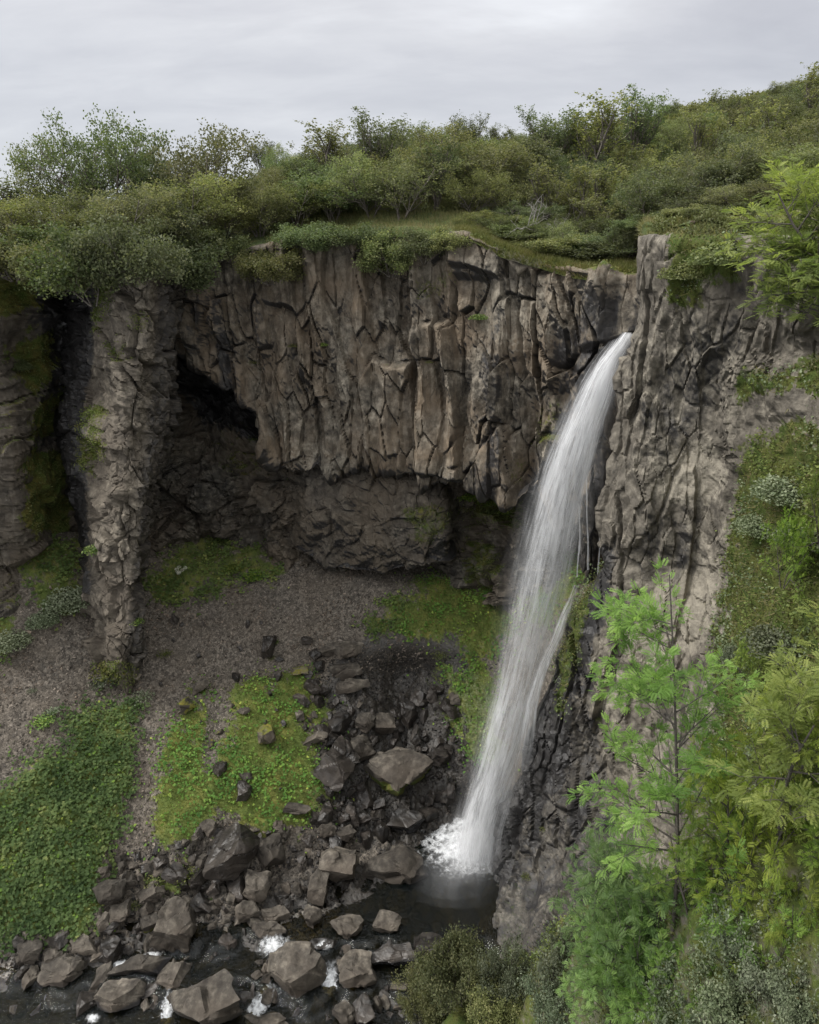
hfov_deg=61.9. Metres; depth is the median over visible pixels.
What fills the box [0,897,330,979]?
gravel
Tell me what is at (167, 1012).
cascade
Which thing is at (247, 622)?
rock
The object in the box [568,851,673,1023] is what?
rowan tree
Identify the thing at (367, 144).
birch tree
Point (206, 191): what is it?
birch tree
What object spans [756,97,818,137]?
birch tree
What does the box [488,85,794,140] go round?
hillside scrub
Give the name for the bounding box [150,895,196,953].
boulder
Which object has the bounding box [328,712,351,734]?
rock
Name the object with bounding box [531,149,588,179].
birch tree
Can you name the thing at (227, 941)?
rock
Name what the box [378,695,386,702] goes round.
rock
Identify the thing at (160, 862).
boulder
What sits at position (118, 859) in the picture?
rock
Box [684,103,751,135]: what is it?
birch tree
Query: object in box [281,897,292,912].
rock
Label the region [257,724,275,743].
boulder
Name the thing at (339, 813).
rock
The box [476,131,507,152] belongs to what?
birch tree
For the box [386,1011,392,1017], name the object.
rock
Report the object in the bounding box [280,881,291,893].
rock
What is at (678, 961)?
rowan tree
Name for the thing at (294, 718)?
stray grass
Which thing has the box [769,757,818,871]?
rowan tree
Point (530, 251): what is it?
lip grass
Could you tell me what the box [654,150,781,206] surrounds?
birch tree
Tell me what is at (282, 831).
rock
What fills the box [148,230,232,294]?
birch bush
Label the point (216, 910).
rock
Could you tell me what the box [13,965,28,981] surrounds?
rock
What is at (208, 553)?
thin herbs
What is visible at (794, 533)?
rowan tree
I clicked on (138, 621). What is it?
tuft
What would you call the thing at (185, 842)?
rock
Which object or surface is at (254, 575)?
tuft
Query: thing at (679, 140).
birch tree
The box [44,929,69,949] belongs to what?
rock
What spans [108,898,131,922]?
boulder
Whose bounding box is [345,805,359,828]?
rock
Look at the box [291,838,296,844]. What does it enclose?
rock
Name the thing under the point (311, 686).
boulder
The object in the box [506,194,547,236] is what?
dead branches
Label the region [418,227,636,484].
cliff plants
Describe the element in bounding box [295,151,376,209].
birch tree
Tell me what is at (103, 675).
tuft
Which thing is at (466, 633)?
moss grass
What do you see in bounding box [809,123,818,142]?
birch tree
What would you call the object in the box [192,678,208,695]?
boulder
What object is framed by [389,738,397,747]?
rock
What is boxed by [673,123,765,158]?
birch tree
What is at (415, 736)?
rock
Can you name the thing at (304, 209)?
birch tree
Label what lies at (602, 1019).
willow bush
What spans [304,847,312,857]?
rock
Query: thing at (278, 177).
birch tree
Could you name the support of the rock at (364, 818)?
on the ravine floor
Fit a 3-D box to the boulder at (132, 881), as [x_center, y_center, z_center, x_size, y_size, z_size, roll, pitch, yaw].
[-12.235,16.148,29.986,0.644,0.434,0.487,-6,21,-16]
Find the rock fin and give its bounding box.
[53,265,186,695]
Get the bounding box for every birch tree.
[0,126,102,220]
[0,171,70,220]
[0,183,174,236]
[0,190,91,240]
[0,195,63,237]
[0,225,55,257]
[7,103,174,214]
[66,178,190,234]
[118,128,176,216]
[126,180,231,266]
[139,118,267,228]
[141,167,247,232]
[173,183,258,240]
[208,166,302,236]
[212,203,300,231]
[234,165,293,212]
[243,138,275,172]
[252,165,285,190]
[254,177,342,226]
[254,179,330,210]
[258,148,310,173]
[259,142,302,168]
[260,153,301,177]
[275,160,384,221]
[277,149,332,187]
[286,118,357,174]
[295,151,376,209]
[311,147,415,218]
[328,149,379,175]
[337,138,361,156]
[346,106,415,168]
[351,152,475,218]
[354,144,431,197]
[378,139,490,201]
[382,118,540,201]
[386,138,496,163]
[389,135,420,167]
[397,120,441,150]
[408,134,468,210]
[432,123,452,139]
[441,167,525,212]
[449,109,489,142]
[451,211,517,230]
[452,163,556,215]
[453,150,514,190]
[454,210,528,226]
[459,135,495,154]
[460,128,575,196]
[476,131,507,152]
[479,200,576,224]
[479,214,546,240]
[482,136,555,188]
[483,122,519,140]
[485,224,574,240]
[491,132,537,149]
[500,178,599,220]
[508,217,574,242]
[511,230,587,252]
[514,102,589,168]
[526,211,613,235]
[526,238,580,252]
[527,154,606,225]
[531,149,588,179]
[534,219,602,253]
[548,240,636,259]
[551,88,642,165]
[551,166,597,198]
[561,146,577,168]
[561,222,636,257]
[563,147,616,167]
[564,150,628,192]
[566,130,603,160]
[568,192,632,232]
[572,158,645,222]
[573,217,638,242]
[581,145,636,172]
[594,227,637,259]
[600,126,643,165]
[602,191,639,230]
[605,140,671,185]
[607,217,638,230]
[609,159,699,215]
[613,166,692,216]
[615,83,673,169]
[622,141,677,174]
[623,153,670,195]
[624,124,686,152]
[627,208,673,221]
[636,118,684,148]
[648,150,716,203]
[650,120,710,156]
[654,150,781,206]
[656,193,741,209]
[657,98,685,116]
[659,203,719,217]
[660,146,707,168]
[665,110,714,121]
[670,133,774,202]
[672,144,714,169]
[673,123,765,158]
[676,101,739,164]
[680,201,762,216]
[681,101,707,118]
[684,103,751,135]
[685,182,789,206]
[699,132,818,199]
[700,87,748,117]
[703,94,780,133]
[703,140,765,163]
[712,96,791,150]
[713,120,776,163]
[726,124,807,167]
[726,152,818,201]
[727,91,766,122]
[731,91,804,122]
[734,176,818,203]
[735,91,771,106]
[749,87,805,113]
[753,127,814,148]
[755,140,818,180]
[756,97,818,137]
[756,110,818,155]
[757,81,807,114]
[758,114,816,148]
[759,77,803,91]
[766,79,799,95]
[776,133,814,153]
[779,109,812,133]
[796,61,818,110]
[801,83,818,110]
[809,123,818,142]
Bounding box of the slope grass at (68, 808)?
[0,684,146,953]
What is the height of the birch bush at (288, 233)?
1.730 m
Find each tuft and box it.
[25,712,55,729]
[26,688,36,693]
[41,706,61,718]
[81,543,97,556]
[87,675,113,690]
[88,660,132,683]
[128,689,154,705]
[129,617,145,625]
[131,900,142,909]
[143,875,165,888]
[156,649,173,657]
[171,865,198,886]
[221,563,242,574]
[239,568,266,583]
[431,650,446,660]
[458,493,476,501]
[468,314,488,319]
[475,500,496,507]
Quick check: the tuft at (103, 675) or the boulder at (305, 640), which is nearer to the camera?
the tuft at (103, 675)
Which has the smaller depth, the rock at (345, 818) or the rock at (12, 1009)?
the rock at (12, 1009)
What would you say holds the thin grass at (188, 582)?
on the ravine floor
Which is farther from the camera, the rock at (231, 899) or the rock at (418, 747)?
the rock at (418, 747)
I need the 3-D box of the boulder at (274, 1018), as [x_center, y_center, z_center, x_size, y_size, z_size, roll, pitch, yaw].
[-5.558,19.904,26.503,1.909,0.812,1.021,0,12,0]
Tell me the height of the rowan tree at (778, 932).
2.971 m
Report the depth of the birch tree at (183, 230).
32.31 m
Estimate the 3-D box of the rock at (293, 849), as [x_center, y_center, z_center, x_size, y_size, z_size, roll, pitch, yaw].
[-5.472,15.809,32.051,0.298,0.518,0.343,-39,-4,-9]
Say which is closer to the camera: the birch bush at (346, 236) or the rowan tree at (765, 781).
the rowan tree at (765, 781)
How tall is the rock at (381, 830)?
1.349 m
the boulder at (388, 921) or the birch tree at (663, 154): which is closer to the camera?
the boulder at (388, 921)
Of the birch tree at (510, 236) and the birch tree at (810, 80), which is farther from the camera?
the birch tree at (810, 80)
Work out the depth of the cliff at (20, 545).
33.50 m
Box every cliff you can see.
[0,263,77,616]
[175,230,640,582]
[488,233,818,974]
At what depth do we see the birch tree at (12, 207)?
31.83 m
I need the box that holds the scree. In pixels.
[0,546,427,872]
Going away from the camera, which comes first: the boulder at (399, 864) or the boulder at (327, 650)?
the boulder at (399, 864)
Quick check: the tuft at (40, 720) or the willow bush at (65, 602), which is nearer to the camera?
the tuft at (40, 720)
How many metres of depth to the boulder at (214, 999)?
26.00 m
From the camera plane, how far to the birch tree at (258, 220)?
37.71 m
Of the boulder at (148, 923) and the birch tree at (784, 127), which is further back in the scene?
the birch tree at (784, 127)
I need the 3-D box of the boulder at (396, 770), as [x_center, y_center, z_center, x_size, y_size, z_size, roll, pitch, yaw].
[-0.667,13.295,35.385,3.096,1.919,2.802,18,27,41]
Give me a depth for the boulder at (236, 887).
30.33 m
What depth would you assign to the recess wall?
40.82 m
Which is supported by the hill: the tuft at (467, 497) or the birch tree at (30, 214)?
the birch tree at (30, 214)
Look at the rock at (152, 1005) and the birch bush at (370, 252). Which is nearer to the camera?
the rock at (152, 1005)
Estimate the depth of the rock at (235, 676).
36.19 m
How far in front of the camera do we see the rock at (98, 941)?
28.63 m
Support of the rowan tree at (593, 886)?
on the bank at (795, 869)
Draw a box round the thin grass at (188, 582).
[2,532,411,899]
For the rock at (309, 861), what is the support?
on the ravine floor
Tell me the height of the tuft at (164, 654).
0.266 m
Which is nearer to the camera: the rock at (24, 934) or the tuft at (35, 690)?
the rock at (24, 934)
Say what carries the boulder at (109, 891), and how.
on the ravine floor
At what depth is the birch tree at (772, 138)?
33.24 m
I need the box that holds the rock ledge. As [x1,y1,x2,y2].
[288,464,456,573]
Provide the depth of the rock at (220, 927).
29.44 m
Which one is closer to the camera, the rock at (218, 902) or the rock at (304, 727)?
the rock at (218, 902)
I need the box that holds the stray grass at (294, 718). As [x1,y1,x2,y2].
[0,572,576,937]
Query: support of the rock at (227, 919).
in the water
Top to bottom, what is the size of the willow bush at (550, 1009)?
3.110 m
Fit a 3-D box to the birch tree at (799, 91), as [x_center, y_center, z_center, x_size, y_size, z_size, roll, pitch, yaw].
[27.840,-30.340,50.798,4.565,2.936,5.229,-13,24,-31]
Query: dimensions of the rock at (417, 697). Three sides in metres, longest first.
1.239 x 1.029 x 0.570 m
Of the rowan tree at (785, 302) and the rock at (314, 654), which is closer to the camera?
the rowan tree at (785, 302)
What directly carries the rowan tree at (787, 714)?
on the bank at (795, 869)
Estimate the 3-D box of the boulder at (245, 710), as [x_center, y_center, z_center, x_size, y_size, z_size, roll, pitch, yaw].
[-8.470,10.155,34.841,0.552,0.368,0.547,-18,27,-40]
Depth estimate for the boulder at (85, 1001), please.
26.90 m
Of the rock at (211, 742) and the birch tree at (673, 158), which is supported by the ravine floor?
the rock at (211, 742)
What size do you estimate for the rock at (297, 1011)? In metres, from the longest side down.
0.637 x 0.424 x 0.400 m
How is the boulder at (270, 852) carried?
on the ravine floor
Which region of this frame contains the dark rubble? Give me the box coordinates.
[0,654,505,1008]
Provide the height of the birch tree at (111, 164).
7.476 m
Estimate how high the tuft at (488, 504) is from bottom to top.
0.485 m
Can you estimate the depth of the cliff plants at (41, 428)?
34.53 m
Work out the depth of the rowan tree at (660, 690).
10.26 m
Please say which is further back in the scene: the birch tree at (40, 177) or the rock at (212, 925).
the birch tree at (40, 177)
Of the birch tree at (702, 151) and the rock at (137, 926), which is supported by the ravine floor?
the rock at (137, 926)
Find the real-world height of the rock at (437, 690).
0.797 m
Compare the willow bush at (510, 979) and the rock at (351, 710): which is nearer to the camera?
the willow bush at (510, 979)
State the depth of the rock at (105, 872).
29.87 m
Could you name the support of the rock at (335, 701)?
on the ravine floor
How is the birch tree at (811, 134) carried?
on the hill
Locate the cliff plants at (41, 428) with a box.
[0,274,72,608]
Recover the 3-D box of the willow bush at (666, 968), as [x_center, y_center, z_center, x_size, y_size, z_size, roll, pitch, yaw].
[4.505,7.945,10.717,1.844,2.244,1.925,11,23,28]
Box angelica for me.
[175,566,186,580]
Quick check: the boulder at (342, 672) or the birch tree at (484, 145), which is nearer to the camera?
the boulder at (342, 672)
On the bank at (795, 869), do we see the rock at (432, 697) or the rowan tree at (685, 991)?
the rowan tree at (685, 991)
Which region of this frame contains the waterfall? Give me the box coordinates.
[437,332,630,867]
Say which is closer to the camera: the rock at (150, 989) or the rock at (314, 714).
the rock at (150, 989)
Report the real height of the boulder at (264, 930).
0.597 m
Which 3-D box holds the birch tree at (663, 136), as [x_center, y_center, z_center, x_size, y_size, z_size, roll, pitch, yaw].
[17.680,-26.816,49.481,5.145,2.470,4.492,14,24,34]
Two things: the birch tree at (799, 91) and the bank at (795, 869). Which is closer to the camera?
the bank at (795, 869)
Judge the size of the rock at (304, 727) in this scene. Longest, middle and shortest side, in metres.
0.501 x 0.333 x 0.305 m
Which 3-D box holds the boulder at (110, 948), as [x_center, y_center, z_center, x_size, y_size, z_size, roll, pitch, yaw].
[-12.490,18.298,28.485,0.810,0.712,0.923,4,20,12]
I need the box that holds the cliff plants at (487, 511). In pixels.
[212,424,533,592]
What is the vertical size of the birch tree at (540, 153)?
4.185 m
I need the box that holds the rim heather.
[643,197,818,234]
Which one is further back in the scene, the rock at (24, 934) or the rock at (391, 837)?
the rock at (391, 837)
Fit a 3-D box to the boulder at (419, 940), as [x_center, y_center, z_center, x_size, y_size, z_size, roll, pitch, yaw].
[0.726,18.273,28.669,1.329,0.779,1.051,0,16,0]
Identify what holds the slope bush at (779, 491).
on the cliff at (684, 423)
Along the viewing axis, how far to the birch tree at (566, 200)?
37.52 m
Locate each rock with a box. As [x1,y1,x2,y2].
[9,1005,16,1014]
[11,933,24,948]
[13,960,17,967]
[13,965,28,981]
[14,955,23,966]
[22,930,29,938]
[30,1003,40,1015]
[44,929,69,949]
[90,952,101,962]
[92,907,103,918]
[94,937,102,948]
[96,866,110,879]
[100,922,118,934]
[113,854,128,866]
[119,870,131,886]
[126,917,135,922]
[129,909,135,916]
[134,851,140,860]
[134,922,141,932]
[136,932,142,941]
[139,901,153,917]
[140,862,148,876]
[140,998,149,1010]
[142,982,157,998]
[143,859,153,878]
[143,933,152,954]
[149,1001,154,1009]
[151,845,159,856]
[151,994,157,1004]
[152,867,163,877]
[170,613,179,624]
[175,840,185,849]
[179,879,189,891]
[181,839,189,845]
[181,862,188,867]
[184,843,196,855]
[187,850,202,865]
[190,890,208,912]
[191,835,200,845]
[193,826,203,840]
[198,903,212,913]
[200,839,208,849]
[200,882,210,891]
[206,882,220,896]
[207,919,217,929]
[208,738,213,747]
[209,904,220,914]
[211,879,224,885]
[214,826,223,835]
[215,898,223,905]
[216,729,223,734]
[218,924,224,930]
[218,933,236,950]
[221,906,228,913]
[223,914,231,923]
[226,892,235,905]
[229,909,234,914]
[232,672,239,682]
[239,772,252,779]
[239,990,254,1001]
[245,620,249,627]
[247,917,262,927]
[255,959,262,964]
[259,988,277,1004]
[260,974,270,983]
[261,963,267,973]
[272,820,282,829]
[273,670,282,681]
[274,891,288,904]
[275,656,283,661]
[277,824,285,837]
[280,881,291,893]
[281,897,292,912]
[284,829,290,839]
[289,844,297,852]
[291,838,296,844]
[291,881,302,897]
[292,693,310,707]
[293,1007,300,1016]
[295,710,304,720]
[296,851,305,864]
[301,834,312,847]
[302,669,312,678]
[302,724,307,731]
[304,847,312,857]
[307,858,312,865]
[308,648,322,660]
[310,811,319,824]
[311,710,317,717]
[313,660,325,674]
[313,695,325,710]
[314,723,329,738]
[316,794,325,803]
[317,808,333,825]
[318,683,330,696]
[323,801,333,813]
[325,731,339,747]
[325,785,333,798]
[327,711,332,719]
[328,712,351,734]
[329,835,343,847]
[332,697,339,707]
[336,811,343,817]
[338,813,350,824]
[340,794,345,803]
[341,944,351,953]
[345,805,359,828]
[347,706,354,716]
[347,731,353,740]
[347,786,356,798]
[349,720,355,727]
[354,787,373,810]
[356,778,367,791]
[357,700,362,707]
[357,813,371,823]
[360,830,373,849]
[369,709,377,716]
[371,808,384,820]
[372,735,379,745]
[372,820,391,843]
[373,798,385,809]
[373,996,381,1012]
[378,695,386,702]
[381,994,391,1009]
[384,985,389,990]
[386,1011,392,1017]
[387,830,394,840]
[389,708,401,723]
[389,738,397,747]
[393,729,399,738]
[393,1005,403,1009]
[394,721,404,732]
[399,693,408,700]
[410,690,425,708]
[410,722,420,745]
[415,744,420,752]
[418,805,438,821]
[419,699,428,707]
[420,708,428,723]
[420,730,429,742]
[420,796,424,804]
[421,747,427,752]
[424,790,435,806]
[425,769,433,777]
[426,687,437,703]
[432,685,444,694]
[433,737,444,747]
[434,789,452,802]
[438,809,443,816]
[444,743,453,755]
[447,782,454,803]
[450,694,459,705]
[450,736,458,742]
[458,750,466,763]
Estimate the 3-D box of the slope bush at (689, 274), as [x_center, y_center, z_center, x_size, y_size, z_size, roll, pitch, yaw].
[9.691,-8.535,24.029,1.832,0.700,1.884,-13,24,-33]
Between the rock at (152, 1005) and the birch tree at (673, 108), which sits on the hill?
the birch tree at (673, 108)
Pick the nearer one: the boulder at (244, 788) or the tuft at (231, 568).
the boulder at (244, 788)
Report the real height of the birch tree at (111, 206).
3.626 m
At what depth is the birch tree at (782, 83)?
73.92 m
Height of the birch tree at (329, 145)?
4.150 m
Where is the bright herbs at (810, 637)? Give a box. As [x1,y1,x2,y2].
[528,222,818,964]
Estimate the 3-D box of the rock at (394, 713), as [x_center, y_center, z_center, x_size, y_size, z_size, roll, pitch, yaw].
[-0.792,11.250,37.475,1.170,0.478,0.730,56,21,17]
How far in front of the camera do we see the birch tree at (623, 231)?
32.98 m
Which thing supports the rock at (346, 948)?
on the ravine floor
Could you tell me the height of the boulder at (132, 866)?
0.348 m
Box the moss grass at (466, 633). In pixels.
[139,550,584,866]
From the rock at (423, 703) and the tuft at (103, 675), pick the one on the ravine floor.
the rock at (423, 703)
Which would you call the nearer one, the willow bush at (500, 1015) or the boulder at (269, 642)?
the willow bush at (500, 1015)
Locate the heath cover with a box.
[501,226,818,979]
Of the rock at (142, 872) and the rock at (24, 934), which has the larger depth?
the rock at (142, 872)
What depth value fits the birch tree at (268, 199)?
35.62 m
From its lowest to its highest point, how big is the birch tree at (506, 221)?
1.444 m
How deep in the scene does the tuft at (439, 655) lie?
37.47 m
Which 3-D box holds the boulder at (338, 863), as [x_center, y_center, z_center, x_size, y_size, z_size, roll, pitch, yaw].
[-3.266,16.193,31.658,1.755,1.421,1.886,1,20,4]
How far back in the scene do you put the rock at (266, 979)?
27.59 m
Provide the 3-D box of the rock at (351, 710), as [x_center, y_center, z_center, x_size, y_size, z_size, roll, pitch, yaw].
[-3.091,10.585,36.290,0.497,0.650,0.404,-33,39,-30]
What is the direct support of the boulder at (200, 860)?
on the ravine floor
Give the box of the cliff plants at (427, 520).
[401,502,453,546]
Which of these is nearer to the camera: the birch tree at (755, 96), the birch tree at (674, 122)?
the birch tree at (674, 122)
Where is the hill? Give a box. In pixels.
[5,123,815,279]
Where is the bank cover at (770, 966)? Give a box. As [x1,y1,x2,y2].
[420,798,818,1023]
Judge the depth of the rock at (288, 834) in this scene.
32.14 m
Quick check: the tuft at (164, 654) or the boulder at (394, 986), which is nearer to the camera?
the boulder at (394, 986)
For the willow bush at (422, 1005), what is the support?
on the bank at (795, 869)
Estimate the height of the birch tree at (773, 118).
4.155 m
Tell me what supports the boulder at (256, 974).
on the ravine floor
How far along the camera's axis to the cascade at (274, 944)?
28.66 m
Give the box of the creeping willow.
[491,219,818,974]
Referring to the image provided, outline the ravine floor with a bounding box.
[0,532,592,1023]
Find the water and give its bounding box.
[0,823,501,1023]
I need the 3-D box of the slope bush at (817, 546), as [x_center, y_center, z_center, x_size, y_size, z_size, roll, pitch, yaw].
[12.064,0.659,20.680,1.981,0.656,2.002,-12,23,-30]
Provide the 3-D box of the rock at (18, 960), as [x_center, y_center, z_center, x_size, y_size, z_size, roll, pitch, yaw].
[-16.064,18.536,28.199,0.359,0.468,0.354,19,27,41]
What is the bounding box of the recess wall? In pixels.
[147,247,637,605]
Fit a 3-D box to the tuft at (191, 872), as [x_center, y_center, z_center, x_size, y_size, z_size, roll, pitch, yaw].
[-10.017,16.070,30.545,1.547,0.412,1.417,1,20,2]
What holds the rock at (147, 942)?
on the ravine floor
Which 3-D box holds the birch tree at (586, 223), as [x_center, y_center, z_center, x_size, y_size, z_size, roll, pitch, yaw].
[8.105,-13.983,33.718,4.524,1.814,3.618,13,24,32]
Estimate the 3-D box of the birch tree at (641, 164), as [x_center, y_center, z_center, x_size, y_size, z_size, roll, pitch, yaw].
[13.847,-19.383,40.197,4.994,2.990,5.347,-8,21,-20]
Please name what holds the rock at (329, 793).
on the ravine floor
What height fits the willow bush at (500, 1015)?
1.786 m
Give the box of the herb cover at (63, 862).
[0,677,150,959]
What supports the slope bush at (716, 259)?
on the cliff at (684, 423)
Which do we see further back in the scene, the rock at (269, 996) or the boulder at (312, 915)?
the boulder at (312, 915)
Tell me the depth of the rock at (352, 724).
35.89 m
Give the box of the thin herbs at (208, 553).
[0,531,415,899]
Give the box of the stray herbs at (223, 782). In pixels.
[0,554,578,953]
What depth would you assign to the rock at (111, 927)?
28.91 m
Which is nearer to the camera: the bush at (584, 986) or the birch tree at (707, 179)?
the bush at (584, 986)
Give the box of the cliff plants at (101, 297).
[62,286,149,688]
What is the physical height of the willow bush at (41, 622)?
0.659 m
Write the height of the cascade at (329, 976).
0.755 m
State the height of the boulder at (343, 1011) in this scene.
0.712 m
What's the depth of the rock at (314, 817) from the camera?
32.82 m
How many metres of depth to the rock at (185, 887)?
30.15 m
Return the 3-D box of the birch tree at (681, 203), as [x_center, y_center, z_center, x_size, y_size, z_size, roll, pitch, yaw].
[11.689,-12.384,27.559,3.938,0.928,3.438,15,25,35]
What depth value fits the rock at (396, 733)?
36.50 m
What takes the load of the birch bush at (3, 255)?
on the hill
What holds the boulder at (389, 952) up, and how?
on the ravine floor
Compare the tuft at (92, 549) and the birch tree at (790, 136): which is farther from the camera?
the birch tree at (790, 136)
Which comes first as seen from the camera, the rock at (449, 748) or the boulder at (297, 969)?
the boulder at (297, 969)
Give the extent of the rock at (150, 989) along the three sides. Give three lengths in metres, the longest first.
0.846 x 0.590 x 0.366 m
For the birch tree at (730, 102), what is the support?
on the hill
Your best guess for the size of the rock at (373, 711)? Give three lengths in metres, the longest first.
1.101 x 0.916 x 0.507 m
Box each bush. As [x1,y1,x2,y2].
[0,221,55,281]
[0,629,34,655]
[5,224,93,294]
[16,216,139,306]
[23,610,61,629]
[39,585,89,616]
[56,206,193,293]
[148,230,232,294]
[182,222,252,264]
[227,236,305,285]
[267,221,344,253]
[299,221,397,252]
[350,229,422,277]
[391,224,444,263]
[391,951,447,1023]
[408,918,508,1022]
[425,224,473,253]
[463,960,525,1023]
[474,924,539,1017]
[514,939,574,1023]
[524,906,604,1019]
[554,933,651,1023]
[582,969,635,1023]
[629,932,708,1023]
[656,259,708,279]
[676,935,776,1023]
[681,240,751,265]
[694,864,786,998]
[718,645,746,671]
[731,513,771,539]
[731,883,814,1023]
[740,623,805,667]
[749,473,806,509]
[764,951,818,1023]
[772,522,818,551]
[772,861,818,971]
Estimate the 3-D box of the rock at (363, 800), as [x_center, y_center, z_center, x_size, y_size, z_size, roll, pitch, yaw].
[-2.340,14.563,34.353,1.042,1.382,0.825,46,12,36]
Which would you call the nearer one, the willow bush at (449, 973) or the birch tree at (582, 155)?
the willow bush at (449, 973)
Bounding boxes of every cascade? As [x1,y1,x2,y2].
[165,1001,168,1017]
[249,997,262,1013]
[266,938,277,950]
[325,971,335,986]
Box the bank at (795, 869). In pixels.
[430,815,818,1023]
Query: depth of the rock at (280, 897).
30.48 m
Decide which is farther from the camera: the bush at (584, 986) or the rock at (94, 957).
the rock at (94, 957)
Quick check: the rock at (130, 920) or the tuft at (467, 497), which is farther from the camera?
the tuft at (467, 497)
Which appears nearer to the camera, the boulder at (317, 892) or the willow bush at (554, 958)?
the willow bush at (554, 958)
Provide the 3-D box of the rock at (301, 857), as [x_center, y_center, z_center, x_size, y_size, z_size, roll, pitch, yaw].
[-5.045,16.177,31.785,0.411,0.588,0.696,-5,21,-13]
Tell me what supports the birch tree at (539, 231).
on the hill
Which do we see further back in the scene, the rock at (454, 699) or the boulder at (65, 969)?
the rock at (454, 699)
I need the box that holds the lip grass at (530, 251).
[452,216,636,278]
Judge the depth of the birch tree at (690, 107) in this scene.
59.84 m
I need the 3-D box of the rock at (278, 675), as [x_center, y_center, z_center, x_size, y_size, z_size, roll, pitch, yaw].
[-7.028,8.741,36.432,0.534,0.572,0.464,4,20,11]
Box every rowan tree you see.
[546,820,673,1016]
[565,554,774,964]
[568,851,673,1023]
[600,844,712,1023]
[605,884,683,1023]
[630,787,756,947]
[654,930,714,1020]
[664,724,812,934]
[674,931,740,1011]
[698,599,818,878]
[714,153,818,322]
[720,808,818,985]
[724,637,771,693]
[729,864,818,997]
[738,200,818,326]
[738,684,818,868]
[758,503,818,599]
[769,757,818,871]
[785,468,818,556]
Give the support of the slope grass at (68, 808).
on the ravine floor
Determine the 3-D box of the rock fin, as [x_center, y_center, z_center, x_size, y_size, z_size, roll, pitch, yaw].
[-15.740,1.313,36.166,9.654,27.117,9.836,0,20,0]
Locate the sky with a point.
(256, 66)
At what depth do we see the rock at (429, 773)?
35.69 m
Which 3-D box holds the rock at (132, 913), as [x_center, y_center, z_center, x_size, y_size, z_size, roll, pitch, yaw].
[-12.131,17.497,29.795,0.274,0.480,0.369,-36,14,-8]
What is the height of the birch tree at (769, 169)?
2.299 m
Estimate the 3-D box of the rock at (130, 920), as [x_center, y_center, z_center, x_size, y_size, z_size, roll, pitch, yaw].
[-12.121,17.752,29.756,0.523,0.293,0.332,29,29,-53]
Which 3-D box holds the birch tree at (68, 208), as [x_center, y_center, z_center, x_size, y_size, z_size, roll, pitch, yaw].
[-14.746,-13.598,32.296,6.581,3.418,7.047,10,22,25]
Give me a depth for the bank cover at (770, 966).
10.21 m
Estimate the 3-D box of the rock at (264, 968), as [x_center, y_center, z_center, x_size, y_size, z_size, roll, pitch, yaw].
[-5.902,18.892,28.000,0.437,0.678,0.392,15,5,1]
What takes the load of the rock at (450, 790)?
on the ravine floor
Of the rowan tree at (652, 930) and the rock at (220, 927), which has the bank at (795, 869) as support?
the rowan tree at (652, 930)
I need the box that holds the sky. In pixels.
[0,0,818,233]
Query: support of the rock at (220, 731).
on the ravine floor
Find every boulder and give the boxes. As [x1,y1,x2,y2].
[17,938,43,963]
[21,965,39,990]
[37,953,87,986]
[42,948,62,962]
[70,934,96,955]
[76,990,95,1017]
[88,961,112,991]
[92,878,126,904]
[93,978,145,1012]
[96,911,108,931]
[98,935,122,963]
[107,954,171,975]
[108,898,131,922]
[118,861,126,873]
[126,871,138,886]
[128,862,137,870]
[138,880,165,903]
[140,912,157,932]
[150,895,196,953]
[153,855,167,869]
[155,958,191,989]
[161,861,188,883]
[168,968,243,1023]
[178,696,195,714]
[187,868,204,889]
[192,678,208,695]
[195,853,207,867]
[199,819,217,837]
[202,823,259,880]
[212,761,226,776]
[226,873,245,902]
[235,900,259,922]
[236,707,249,713]
[236,779,251,802]
[242,869,271,902]
[244,1013,287,1023]
[251,970,263,979]
[252,920,286,940]
[255,833,285,866]
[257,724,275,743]
[261,635,276,657]
[261,905,290,921]
[267,941,329,998]
[282,802,310,814]
[291,666,308,675]
[301,636,312,644]
[303,678,320,694]
[303,730,327,746]
[303,904,321,927]
[307,868,329,905]
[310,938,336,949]
[313,735,359,791]
[318,642,337,656]
[318,821,335,837]
[318,846,358,882]
[328,662,362,680]
[330,914,362,938]
[332,641,363,658]
[332,999,354,1023]
[336,678,370,693]
[336,824,356,841]
[337,949,377,987]
[350,734,375,760]
[352,992,375,1023]
[355,712,375,733]
[362,844,428,884]
[363,745,433,795]
[371,939,416,965]
[372,909,401,933]
[375,712,395,734]
[386,807,424,833]
[390,982,406,990]
[400,698,417,729]
[413,932,441,958]
[428,745,450,766]
[438,698,457,718]
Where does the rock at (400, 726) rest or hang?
on the ravine floor
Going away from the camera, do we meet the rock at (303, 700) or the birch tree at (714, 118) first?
the rock at (303, 700)
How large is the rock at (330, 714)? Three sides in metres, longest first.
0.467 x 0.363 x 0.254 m

